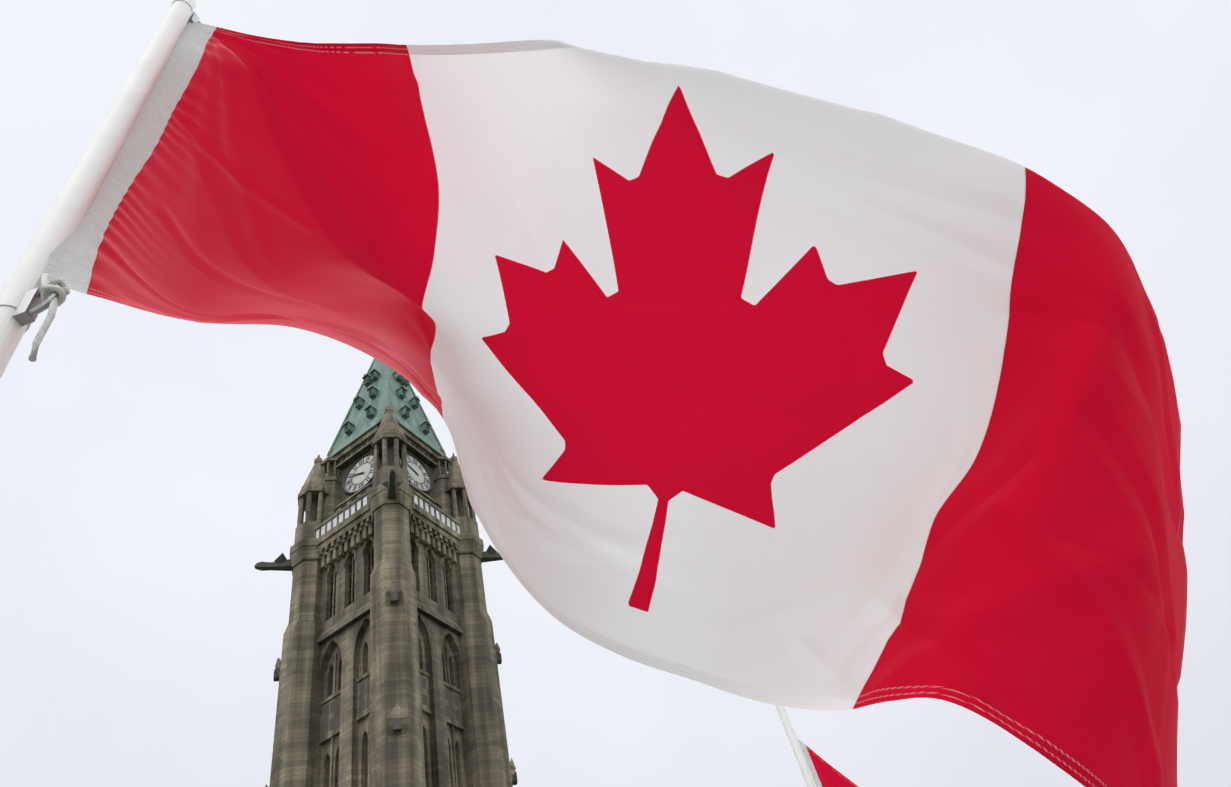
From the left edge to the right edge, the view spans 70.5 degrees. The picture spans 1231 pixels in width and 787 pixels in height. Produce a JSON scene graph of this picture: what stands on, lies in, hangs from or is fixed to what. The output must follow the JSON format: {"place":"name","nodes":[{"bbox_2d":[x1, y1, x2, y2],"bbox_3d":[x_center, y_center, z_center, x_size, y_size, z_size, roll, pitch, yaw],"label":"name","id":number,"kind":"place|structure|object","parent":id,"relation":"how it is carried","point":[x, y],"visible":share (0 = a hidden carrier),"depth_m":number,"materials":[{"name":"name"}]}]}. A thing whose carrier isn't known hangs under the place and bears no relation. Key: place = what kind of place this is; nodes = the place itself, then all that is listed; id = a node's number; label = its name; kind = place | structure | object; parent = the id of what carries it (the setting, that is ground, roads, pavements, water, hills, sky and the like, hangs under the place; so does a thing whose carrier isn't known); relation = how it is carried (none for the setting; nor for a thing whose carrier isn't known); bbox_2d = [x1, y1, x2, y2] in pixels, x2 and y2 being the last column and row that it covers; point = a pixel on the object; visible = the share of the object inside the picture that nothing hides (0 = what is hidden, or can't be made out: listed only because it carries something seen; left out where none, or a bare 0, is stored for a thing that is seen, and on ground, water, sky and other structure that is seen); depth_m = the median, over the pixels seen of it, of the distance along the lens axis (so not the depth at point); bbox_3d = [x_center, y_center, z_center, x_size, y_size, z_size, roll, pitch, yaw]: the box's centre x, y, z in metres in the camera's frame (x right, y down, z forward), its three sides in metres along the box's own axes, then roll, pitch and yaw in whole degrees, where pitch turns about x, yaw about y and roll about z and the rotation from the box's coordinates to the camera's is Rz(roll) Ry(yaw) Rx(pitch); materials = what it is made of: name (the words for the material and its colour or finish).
{"place":"outdoors","nodes":[
{"label":"outdoors","id":0,"kind":"place"},
{"bbox_2d":[0,0,1230,786],"label":"sky","id":1,"kind":"structure","parent":0,"point":[149,461],"materials":[{"name":"white"}]},
{"label":"paved walking path","id":2,"kind":"structure","parent":0,"visible":0},
{"bbox_2d":[0,0,201,378],"bbox_3d":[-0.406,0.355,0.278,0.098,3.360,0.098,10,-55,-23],"label":"flag pole","id":3,"kind":"object","parent":2,"relation":"on","point":[29,293],"visible":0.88,"depth_m":0.94,"materials":[{"name":"white metal"}]},
{"bbox_2d":[44,22,1186,786],"bbox_3d":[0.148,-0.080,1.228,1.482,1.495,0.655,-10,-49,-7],"label":"canadian flag","id":4,"kind":"object","parent":3,"relation":"attached to","point":[750,388],"visible":1,"depth_m":1.17,"materials":[{"name":"fabric"}]},
{"bbox_2d":[776,705,815,786],"bbox_3d":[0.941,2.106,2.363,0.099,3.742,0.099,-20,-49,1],"label":"flag pole","id":5,"kind":"object","parent":2,"relation":"on","point":[797,751],"depth_m":3.28,"materials":[{"name":"white metal"}]},
{"bbox_2d":[797,738,857,786],"bbox_3d":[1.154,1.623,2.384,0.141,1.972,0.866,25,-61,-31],"label":"canadian flag","id":6,"kind":"object","parent":5,"relation":"attached to","point":[824,773],"visible":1,"depth_m":3.17,"materials":[{"name":"fabric"}]},
{"label":"lawn","id":7,"kind":"structure","parent":0,"visible":0},
{"bbox_2d":[254,358,517,786],"bbox_3d":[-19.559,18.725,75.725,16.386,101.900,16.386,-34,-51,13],"label":"clock tower","id":8,"kind":"structure","parent":7,"relation":"on","point":[386,673],"depth_m":70.45,"materials":[{"name":"stone"}]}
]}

